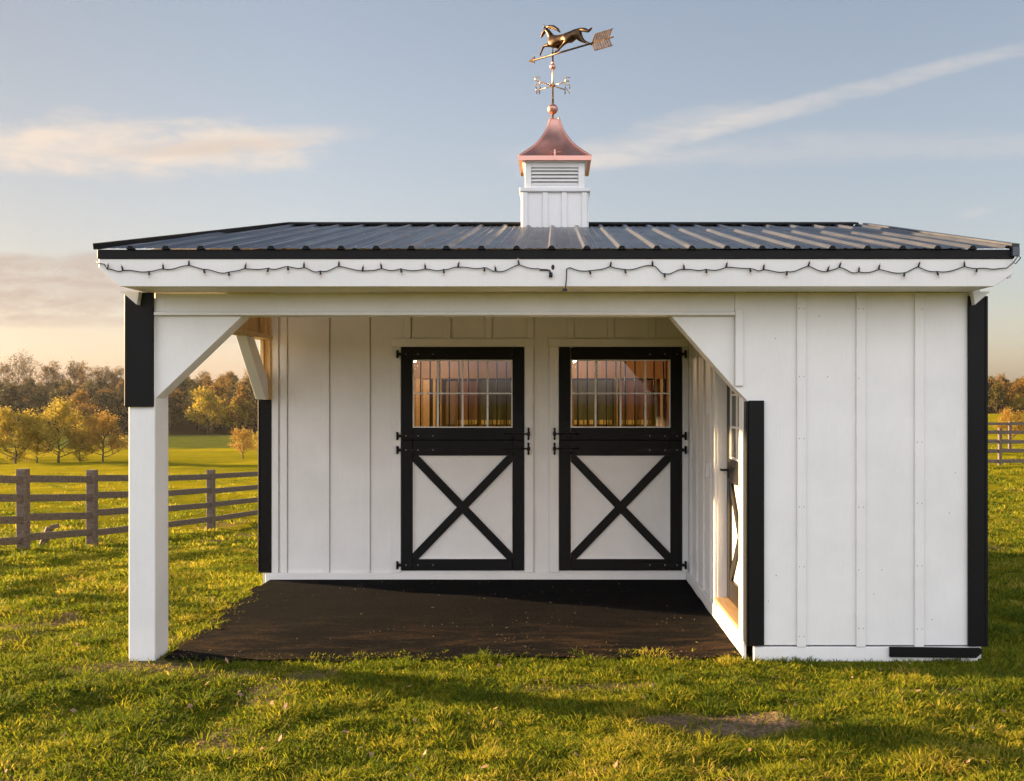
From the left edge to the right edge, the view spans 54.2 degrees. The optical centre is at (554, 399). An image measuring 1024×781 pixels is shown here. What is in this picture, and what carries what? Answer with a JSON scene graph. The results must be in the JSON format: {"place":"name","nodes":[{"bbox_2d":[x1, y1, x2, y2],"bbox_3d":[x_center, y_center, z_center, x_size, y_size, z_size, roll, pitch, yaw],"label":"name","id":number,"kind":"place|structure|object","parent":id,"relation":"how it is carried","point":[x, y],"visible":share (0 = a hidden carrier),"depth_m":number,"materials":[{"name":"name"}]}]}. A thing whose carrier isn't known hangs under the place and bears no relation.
{"place":"outdoors","nodes":[
{"label":"outdoors","id":0,"kind":"place"},
{"bbox_2d":[172,579,705,656],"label":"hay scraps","id":1,"kind":"object","parent":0,"point":[500,639],"visible":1,"depth_m":7.19,"materials":[{"name":"brown plant"}]},
{"bbox_2d":[0,386,1023,780],"bbox_3d":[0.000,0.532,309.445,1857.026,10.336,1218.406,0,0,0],"label":"ground","id":2,"kind":"structure","parent":0,"point":[192,450],"depth_m":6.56,"materials":[{"name":"green plant"}]},
{"bbox_2d":[0,406,18,442],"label":"tree","id":3,"kind":"object","parent":2,"relation":"on","point":[14,424],"visible":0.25,"depth_m":77.48,"materials":[{"name":"yellow plant"}]},
{"bbox_2d":[0,362,20,384],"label":"skyline tree","id":4,"kind":"object","parent":2,"relation":"on","point":[2,370],"visible":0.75,"depth_m":286.45,"materials":[{"name":"brown plant"}]},
{"bbox_2d":[0,381,24,432],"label":"tree","id":5,"kind":"object","parent":2,"relation":"on","point":[8,392],"visible":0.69,"depth_m":164.54,"materials":[{"name":"brown plant"}]},
{"bbox_2d":[1,390,24,425],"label":"tree","id":6,"kind":"object","parent":2,"relation":"on","point":[15,401],"visible":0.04,"depth_m":199.17,"materials":[{"name":"brown plant"}]},
{"bbox_2d":[0,349,35,387],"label":"skyline tree","id":7,"kind":"object","parent":2,"relation":"on","point":[19,367],"visible":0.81,"depth_m":289.44,"materials":[{"name":"brown plant"}]},
{"bbox_2d":[0,405,44,463],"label":"tree","id":8,"kind":"object","parent":2,"relation":"on","point":[21,432],"visible":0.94,"depth_m":73.73,"materials":[{"name":"yellow plant"}]},
{"bbox_2d":[16,391,28,418],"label":"tree","id":9,"kind":"object","parent":2,"relation":"on","point":[22,400],"visible":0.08,"depth_m":203.84,"materials":[{"name":"brown plant"}]},
{"bbox_2d":[17,383,32,406],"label":"tree","id":10,"kind":"object","parent":2,"relation":"on","point":[22,388],"visible":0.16,"depth_m":218.36,"materials":[{"name":"brown plant"}]},
{"bbox_2d":[3,351,49,385],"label":"skyline tree","id":11,"kind":"object","parent":2,"relation":"on","point":[24,379],"visible":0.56,"depth_m":293.87,"materials":[{"name":"brown plant"}]},
{"bbox_2d":[23,379,38,391],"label":"tree","id":12,"kind":"object","parent":2,"relation":"on","point":[32,383],"visible":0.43,"depth_m":250.57,"materials":[{"name":"brown plant"}]},
{"bbox_2d":[17,431,53,462],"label":"tree","id":13,"kind":"object","parent":2,"relation":"on","point":[34,447],"visible":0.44,"depth_m":76.60,"materials":[{"name":"yellow plant"}]},
{"bbox_2d":[17,391,57,427],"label":"tree","id":14,"kind":"object","parent":2,"relation":"on","point":[39,400],"visible":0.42,"depth_m":162.96,"materials":[{"name":"brown plant"}]},
{"bbox_2d":[22,386,55,421],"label":"tree","id":15,"kind":"object","parent":2,"relation":"on","point":[34,394],"visible":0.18,"depth_m":186.26,"materials":[{"name":"brown plant"}]},
{"bbox_2d":[31,386,52,402],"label":"tree","id":16,"kind":"object","parent":2,"relation":"on","point":[45,394],"visible":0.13,"depth_m":226.96,"materials":[{"name":"brown plant"}]},
{"bbox_2d":[38,523,59,545],"bbox_3d":[-8.661,2.358,17.076,0.348,0.444,0.105,0,0,-34],"label":"broken board","id":17,"kind":"object","parent":2,"relation":"on","point":[50,528],"visible":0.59,"depth_m":17.07,"materials":[{"name":"brown wood"}]},
{"bbox_2d":[30,359,70,386],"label":"skyline tree","id":18,"kind":"object","parent":2,"relation":"on","point":[52,371],"visible":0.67,"depth_m":286.46,"materials":[{"name":"brown plant"}]},
{"bbox_2d":[40,381,61,401],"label":"tree","id":19,"kind":"object","parent":2,"relation":"on","point":[54,384],"visible":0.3,"depth_m":240.70,"materials":[{"name":"brown plant"}]},
{"bbox_2d":[47,387,63,400],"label":"tree","id":20,"kind":"object","parent":2,"relation":"on","point":[56,390],"visible":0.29,"depth_m":217.82,"materials":[{"name":"brown plant"}]},
{"bbox_2d":[53,395,69,425],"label":"tree","id":21,"kind":"object","parent":2,"relation":"on","point":[64,398],"visible":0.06,"depth_m":199.17,"materials":[{"name":"yellow plant"}]},
{"bbox_2d":[24,396,103,462],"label":"tree","id":22,"kind":"object","parent":2,"relation":"on","point":[41,428],"visible":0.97,"depth_m":74.70,"materials":[{"name":"yellow plant"}]},
{"bbox_2d":[62,378,75,389],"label":"tree","id":23,"kind":"object","parent":2,"relation":"on","point":[70,384],"visible":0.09,"depth_m":245.66,"materials":[{"name":"brown plant"}]},
{"bbox_2d":[52,387,86,401],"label":"tree","id":24,"kind":"object","parent":2,"relation":"on","point":[65,392],"visible":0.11,"depth_m":208.22,"materials":[{"name":"brown plant"}]},
{"bbox_2d":[65,390,80,427],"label":"tree","id":25,"kind":"object","parent":2,"relation":"on","point":[76,403],"visible":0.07,"depth_m":187.12,"materials":[{"name":"brown plant"}]},
{"bbox_2d":[52,357,94,385],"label":"skyline tree","id":26,"kind":"object","parent":2,"relation":"on","point":[73,375],"visible":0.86,"depth_m":289.24,"materials":[{"name":"brown plant"}]},
{"bbox_2d":[65,363,95,386],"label":"skyline tree","id":27,"kind":"object","parent":2,"relation":"on","point":[81,373],"visible":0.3,"depth_m":295.19,"materials":[{"name":"brown plant"}]},
{"bbox_2d":[68,402,92,428],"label":"tree","id":28,"kind":"object","parent":2,"relation":"on","point":[85,406],"visible":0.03,"depth_m":175.49,"materials":[{"name":"brown plant"}]},
{"bbox_2d":[62,426,100,461],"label":"tree","id":29,"kind":"object","parent":2,"relation":"on","point":[70,446],"visible":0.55,"depth_m":75.54,"materials":[{"name":"yellow plant"}]},
{"bbox_2d":[65,385,98,429],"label":"tree","id":30,"kind":"object","parent":2,"relation":"on","point":[81,396],"visible":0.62,"depth_m":166.91,"materials":[{"name":"brown plant"}]},
{"bbox_2d":[75,387,95,426],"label":"tree","id":31,"kind":"object","parent":2,"relation":"on","point":[92,392],"visible":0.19,"depth_m":195.56,"materials":[{"name":"brown plant"}]},
{"bbox_2d":[85,378,93,387],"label":"tree","id":32,"kind":"object","parent":2,"relation":"on","point":[89,385],"visible":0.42,"depth_m":269.69,"materials":[{"name":"brown plant"}]},
{"bbox_2d":[83,385,99,394],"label":"tree","id":33,"kind":"object","parent":2,"relation":"on","point":[96,390],"visible":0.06,"depth_m":225.94,"materials":[{"name":"brown plant"}]},
{"bbox_2d":[81,366,103,385],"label":"skyline tree","id":34,"kind":"object","parent":2,"relation":"on","point":[91,371],"visible":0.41,"depth_m":295.58,"materials":[{"name":"brown plant"}]},
{"bbox_2d":[69,407,128,461],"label":"tree","id":35,"kind":"object","parent":2,"relation":"on","point":[115,441],"visible":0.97,"depth_m":75.17,"materials":[{"name":"yellow plant"}]},
{"bbox_2d":[91,376,110,390],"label":"tree","id":36,"kind":"object","parent":2,"relation":"on","point":[100,384],"visible":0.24,"depth_m":237.28,"materials":[{"name":"brown plant"}]},
{"bbox_2d":[92,384,111,405],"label":"tree","id":37,"kind":"object","parent":2,"relation":"on","point":[105,388],"visible":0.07,"depth_m":216.57,"materials":[{"name":"brown plant"}]},
{"bbox_2d":[89,391,115,419],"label":"tree","id":38,"kind":"object","parent":2,"relation":"on","point":[98,401],"visible":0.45,"depth_m":187.59,"materials":[{"name":"brown plant"}]},
{"bbox_2d":[95,389,118,421],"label":"tree","id":39,"kind":"object","parent":2,"relation":"on","point":[112,392],"visible":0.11,"depth_m":194.90,"materials":[{"name":"brown plant"}]},
{"bbox_2d":[92,366,123,387],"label":"skyline tree","id":40,"kind":"object","parent":2,"relation":"on","point":[107,374],"visible":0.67,"depth_m":289.11,"materials":[{"name":"brown plant"}]},
{"bbox_2d":[105,367,118,389],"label":"skyline tree","id":41,"kind":"object","parent":2,"relation":"on","point":[114,375],"visible":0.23,"depth_m":293.14,"materials":[{"name":"brown plant"}]},
{"bbox_2d":[102,392,128,432],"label":"tree","id":42,"kind":"object","parent":2,"relation":"on","point":[118,411],"visible":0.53,"depth_m":165.33,"materials":[{"name":"brown plant"}]},
{"bbox_2d":[107,362,123,388],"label":"skyline tree","id":43,"kind":"object","parent":2,"relation":"on","point":[114,377],"visible":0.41,"depth_m":288.80,"materials":[{"name":"brown plant"}]},
{"bbox_2d":[108,401,128,428],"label":"tree","id":44,"kind":"object","parent":2,"relation":"on","point":[124,419],"visible":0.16,"depth_m":176.71,"materials":[{"name":"brown plant"}]},
{"bbox_2d":[115,379,122,392],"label":"tree","id":45,"kind":"object","parent":2,"relation":"on","point":[118,386],"visible":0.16,"depth_m":258.93,"materials":[{"name":"brown plant"}]},
{"bbox_2d":[117,383,123,395],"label":"tree","id":46,"kind":"object","parent":2,"relation":"on","point":[121,387],"visible":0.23,"depth_m":245.81,"materials":[{"name":"brown plant"}]},
{"bbox_2d":[0,469,257,549],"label":"fence","id":47,"kind":"object","parent":2,"relation":"on","point":[22,497],"visible":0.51,"depth_m":17.43,"materials":[{"name":"brown wood"}]},
{"bbox_2d":[168,388,184,426],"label":"tree","id":48,"kind":"object","parent":2,"relation":"on","point":[176,394],"visible":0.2,"depth_m":194.44,"materials":[{"name":"brown plant"}]},
{"bbox_2d":[168,394,185,432],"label":"tree","id":49,"kind":"object","parent":2,"relation":"on","point":[172,419],"visible":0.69,"depth_m":167.45,"materials":[{"name":"brown plant"}]},
{"bbox_2d":[174,378,190,410],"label":"tree","id":50,"kind":"object","parent":2,"relation":"on","point":[181,386],"visible":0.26,"depth_m":230.56,"materials":[{"name":"brown plant"}]},
{"bbox_2d":[181,394,192,422],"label":"tree","id":51,"kind":"object","parent":2,"relation":"on","point":[188,401],"visible":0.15,"depth_m":208.40,"materials":[{"name":"brown plant"}]},
{"bbox_2d":[183,385,194,404],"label":"tree","id":52,"kind":"object","parent":2,"relation":"on","point":[188,393],"visible":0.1,"depth_m":216.94,"materials":[{"name":"brown plant"}]},
{"bbox_2d":[182,387,206,428],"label":"tree","id":53,"kind":"object","parent":2,"relation":"on","point":[186,420],"visible":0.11,"depth_m":184.91,"materials":[{"name":"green plant"}]},
{"bbox_2d":[184,381,208,408],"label":"tree","id":54,"kind":"object","parent":2,"relation":"on","point":[199,383],"visible":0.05,"depth_m":230.54,"materials":[{"name":"brown plant"}]},
{"bbox_2d":[183,388,211,429],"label":"tree","id":55,"kind":"object","parent":2,"relation":"on","point":[193,401],"visible":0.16,"depth_m":177.06,"materials":[{"name":"yellow plant"}]},
{"bbox_2d":[191,370,213,382],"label":"skyline tree","id":56,"kind":"object","parent":2,"relation":"on","point":[203,375],"visible":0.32,"depth_m":295.61,"materials":[{"name":"brown plant"}]},
{"bbox_2d":[196,373,212,385],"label":"tree","id":57,"kind":"object","parent":2,"relation":"on","point":[206,376],"visible":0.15,"depth_m":268.05,"materials":[{"name":"brown plant"}]},
{"bbox_2d":[184,386,227,433],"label":"tree","id":58,"kind":"object","parent":2,"relation":"on","point":[209,402],"visible":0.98,"depth_m":160.60,"materials":[{"name":"yellow plant"}]},
{"bbox_2d":[199,377,213,385],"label":"tree","id":59,"kind":"object","parent":2,"relation":"on","point":[205,381],"visible":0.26,"depth_m":248.70,"materials":[{"name":"brown plant"}]},
{"bbox_2d":[199,382,219,397],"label":"tree","id":60,"kind":"object","parent":2,"relation":"on","point":[204,384],"visible":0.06,"depth_m":195.62,"materials":[{"name":"brown plant"}]},
{"bbox_2d":[195,377,232,432],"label":"tree","id":61,"kind":"object","parent":2,"relation":"on","point":[219,390],"visible":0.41,"depth_m":166.96,"materials":[{"name":"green plant"}]},
{"bbox_2d":[206,397,229,428],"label":"tree","id":62,"kind":"object","parent":2,"relation":"on","point":[227,399],"visible":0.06,"depth_m":182.59,"materials":[{"name":"brown plant"}]},
{"bbox_2d":[210,374,226,391],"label":"tree","id":63,"kind":"object","parent":2,"relation":"on","point":[220,378],"visible":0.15,"depth_m":258.95,"materials":[{"name":"brown plant"}]},
{"bbox_2d":[223,371,234,386],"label":"tree","id":64,"kind":"object","parent":2,"relation":"on","point":[229,376],"visible":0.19,"depth_m":269.76,"materials":[{"name":"brown plant"}]},
{"bbox_2d":[224,377,235,394],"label":"tree","id":65,"kind":"object","parent":2,"relation":"on","point":[229,382],"visible":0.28,"depth_m":248.92,"materials":[{"name":"brown plant"}]},
{"bbox_2d":[224,387,249,428],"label":"tree","id":66,"kind":"object","parent":2,"relation":"on","point":[232,401],"visible":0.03,"depth_m":175.99,"materials":[{"name":"brown plant"}]},
{"bbox_2d":[220,396,256,428],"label":"tree","id":67,"kind":"object","parent":2,"relation":"on","point":[226,417],"visible":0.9,"depth_m":162.21,"materials":[{"name":"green plant"}]},
{"bbox_2d":[225,377,251,400],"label":"tree","id":68,"kind":"object","parent":2,"relation":"on","point":[232,388],"visible":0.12,"depth_m":215.15,"materials":[{"name":"brown plant"}]},
{"bbox_2d":[224,379,257,430],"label":"tree","id":69,"kind":"object","parent":2,"relation":"on","point":[241,391],"visible":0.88,"depth_m":162.43,"materials":[{"name":"brown plant"}]},
{"bbox_2d":[227,426,257,458],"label":"tree","id":70,"kind":"object","parent":2,"relation":"on","point":[247,441],"visible":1,"depth_m":81.75,"materials":[{"name":"orange plant"}]},
{"bbox_2d":[239,376,248,386],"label":"tree","id":71,"kind":"object","parent":2,"relation":"on","point":[245,382],"visible":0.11,"depth_m":238.42,"materials":[{"name":"brown plant"}]},
{"bbox_2d":[245,382,254,396],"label":"tree","id":72,"kind":"object","parent":2,"relation":"on","point":[250,388],"visible":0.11,"depth_m":226.85,"materials":[{"name":"brown plant"}]},
{"bbox_2d":[247,396,257,425],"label":"tree","id":73,"kind":"object","parent":2,"relation":"on","point":[252,403],"visible":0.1,"depth_m":197.57,"materials":[{"name":"brown plant"}]},
{"bbox_2d":[253,431,257,451],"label":"tree","id":74,"kind":"object","parent":2,"relation":"on","point":[256,445],"visible":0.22,"depth_m":83.89,"materials":[{"name":"orange plant"}]},
{"bbox_2d":[251,396,261,426],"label":"tree","id":75,"kind":"object","parent":2,"relation":"on","point":[256,400],"visible":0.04,"depth_m":185.91,"materials":[{"name":"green plant"}]},
{"bbox_2d":[163,579,740,660],"bbox_3d":[-0.900,1.789,8.260,4.400,0.021,3.320,0,0,0],"label":"gravel pad","id":76,"kind":"object","parent":2,"relation":"on","point":[294,619],"visible":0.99,"depth_m":8.03,"materials":[{"name":"brown gravel"}]},
{"bbox_2d":[93,117,1019,660],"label":"stable","id":77,"kind":"structure","parent":2,"relation":"on","point":[801,461],"depth_m":6.92,"materials":[{"name":"white paint"}]},
{"bbox_2d":[96,258,552,278],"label":"string lights","id":78,"kind":"object","parent":77,"relation":"attached to","point":[550,272],"visible":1,"depth_m":6.51},
{"bbox_2d":[445,379,456,423],"bbox_3d":[-1.265,0.033,12.244,0.172,0.554,0.047,0,0,6],"label":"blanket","id":79,"kind":"object","parent":77,"relation":"hanging from","point":[453,403],"visible":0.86,"depth_m":12.23,"materials":[{"name":"brown fabric"}]},
{"bbox_2d":[396,347,529,570],"bbox_3d":[-0.907,0.592,9.922,1.327,2.220,0.101,0,0,0],"label":"stall door","id":80,"kind":"structure","parent":77,"relation":"in","point":[462,488],"depth_m":9.90,"materials":[{"name":"black paint"}]},
{"bbox_2d":[456,379,480,423],"bbox_3d":[-1.060,0.033,12.224,0.300,0.554,0.060,0,0,0],"label":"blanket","id":81,"kind":"object","parent":77,"relation":"hanging from","point":[472,403],"visible":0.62,"depth_m":12.22,"materials":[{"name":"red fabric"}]},
{"bbox_2d":[480,378,510,423],"bbox_3d":[-0.720,0.028,12.214,0.400,0.564,0.060,0,0,0],"label":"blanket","id":82,"kind":"object","parent":77,"relation":"hanging from","point":[492,402],"visible":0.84,"depth_m":12.21,"materials":[{"name":"fabric"}]},
{"bbox_2d":[528,25,613,117],"bbox_3d":[0.166,-3.195,9.665,1.017,0.970,0.415,0,0,24],"label":"weathervane","id":83,"kind":"object","parent":77,"relation":"on","point":[559,42],"visible":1,"depth_m":9.64,"materials":[{"name":"gold metal"}]},
{"bbox_2d":[573,378,613,423],"bbox_3d":[0.470,0.028,12.224,0.500,0.564,0.060,0,0,0],"label":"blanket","id":84,"kind":"object","parent":77,"relation":"hanging from","point":[591,402],"visible":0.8,"depth_m":12.22,"materials":[{"name":"fabric"}]},
{"bbox_2d":[553,347,686,570],"bbox_3d":[0.644,0.592,9.922,1.326,2.220,0.101,0,0,0],"label":"stall door","id":85,"kind":"structure","parent":77,"relation":"in","point":[620,488],"depth_m":9.90,"materials":[{"name":"black paint"}]},
{"bbox_2d":[618,378,652,423],"bbox_3d":[0.990,0.028,12.214,0.420,0.564,0.060,0,0,0],"label":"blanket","id":86,"kind":"object","parent":77,"relation":"hanging from","point":[630,402],"visible":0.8,"depth_m":12.21,"materials":[{"name":"red fabric"}]},
{"bbox_2d":[720,385,738,608],"bbox_3d":[1.397,0.609,7.660,0.102,2.008,1.090,0,0,0],"label":"tack room door","id":87,"kind":"structure","parent":77,"relation":"in","point":[732,469],"depth_m":7.94,"materials":[{"name":"white wood"}]},
{"bbox_2d":[562,256,1020,290],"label":"string lights","id":88,"kind":"object","parent":77,"relation":"attached to","point":[565,288],"visible":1,"depth_m":6.51},
{"bbox_2d":[988,379,1000,408],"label":"tree","id":89,"kind":"object","parent":2,"relation":"on","point":[990,384],"visible":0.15,"depth_m":183.30,"materials":[{"name":"brown plant"}]},
{"bbox_2d":[988,380,1008,411],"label":"tree","id":90,"kind":"object","parent":2,"relation":"on","point":[999,392],"visible":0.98,"depth_m":166.38,"materials":[{"name":"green plant"}]},
{"bbox_2d":[996,372,1006,381],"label":"skyline tree","id":91,"kind":"object","parent":2,"relation":"on","point":[999,377],"visible":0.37,"depth_m":288.00,"materials":[{"name":"brown plant"}]},
{"bbox_2d":[990,381,1013,409],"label":"tree","id":92,"kind":"object","parent":2,"relation":"on","point":[1008,394],"visible":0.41,"depth_m":175.67,"materials":[{"name":"brown plant"}]},
{"bbox_2d":[988,428,1023,464],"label":"fence","id":93,"kind":"object","parent":2,"relation":"on","point":[1000,442],"visible":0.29,"depth_m":32.98,"materials":[{"name":"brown wood"}]},
{"bbox_2d":[988,421,1023,448],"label":"fence","id":94,"kind":"object","parent":2,"relation":"on","point":[1009,423],"visible":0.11,"depth_m":41.48,"materials":[{"name":"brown wood"}]},
{"bbox_2d":[993,407,1023,436],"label":"tree","id":95,"kind":"object","parent":2,"relation":"on","point":[1008,415],"visible":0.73,"depth_m":55.84,"materials":[{"name":"orange plant"}]},
{"bbox_2d":[1008,381,1023,408],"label":"tree","id":96,"kind":"object","parent":2,"relation":"on","point":[1016,386],"visible":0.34,"depth_m":183.53,"materials":[{"name":"brown plant"}]},
{"bbox_2d":[1010,394,1023,410],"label":"tree","id":97,"kind":"object","parent":2,"relation":"on","point":[1017,397],"visible":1,"depth_m":159.81,"materials":[{"name":"green plant"}]},
{"bbox_2d":[1017,378,1023,399],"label":"tree","id":98,"kind":"object","parent":2,"relation":"on","point":[1021,392],"visible":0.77,"depth_m":165.16,"materials":[{"name":"brown plant"}]},
{"bbox_2d":[0,0,1023,385],"label":"sky","id":99,"kind":"structure","parent":0,"point":[120,119],"materials":[{"name":"blue"}]},
{"bbox_2d":[4,587,1021,780],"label":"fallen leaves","id":100,"kind":"object","parent":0,"point":[73,710],"visible":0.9,"depth_m":5.60,"materials":[{"name":"brown plant"}]}
]}

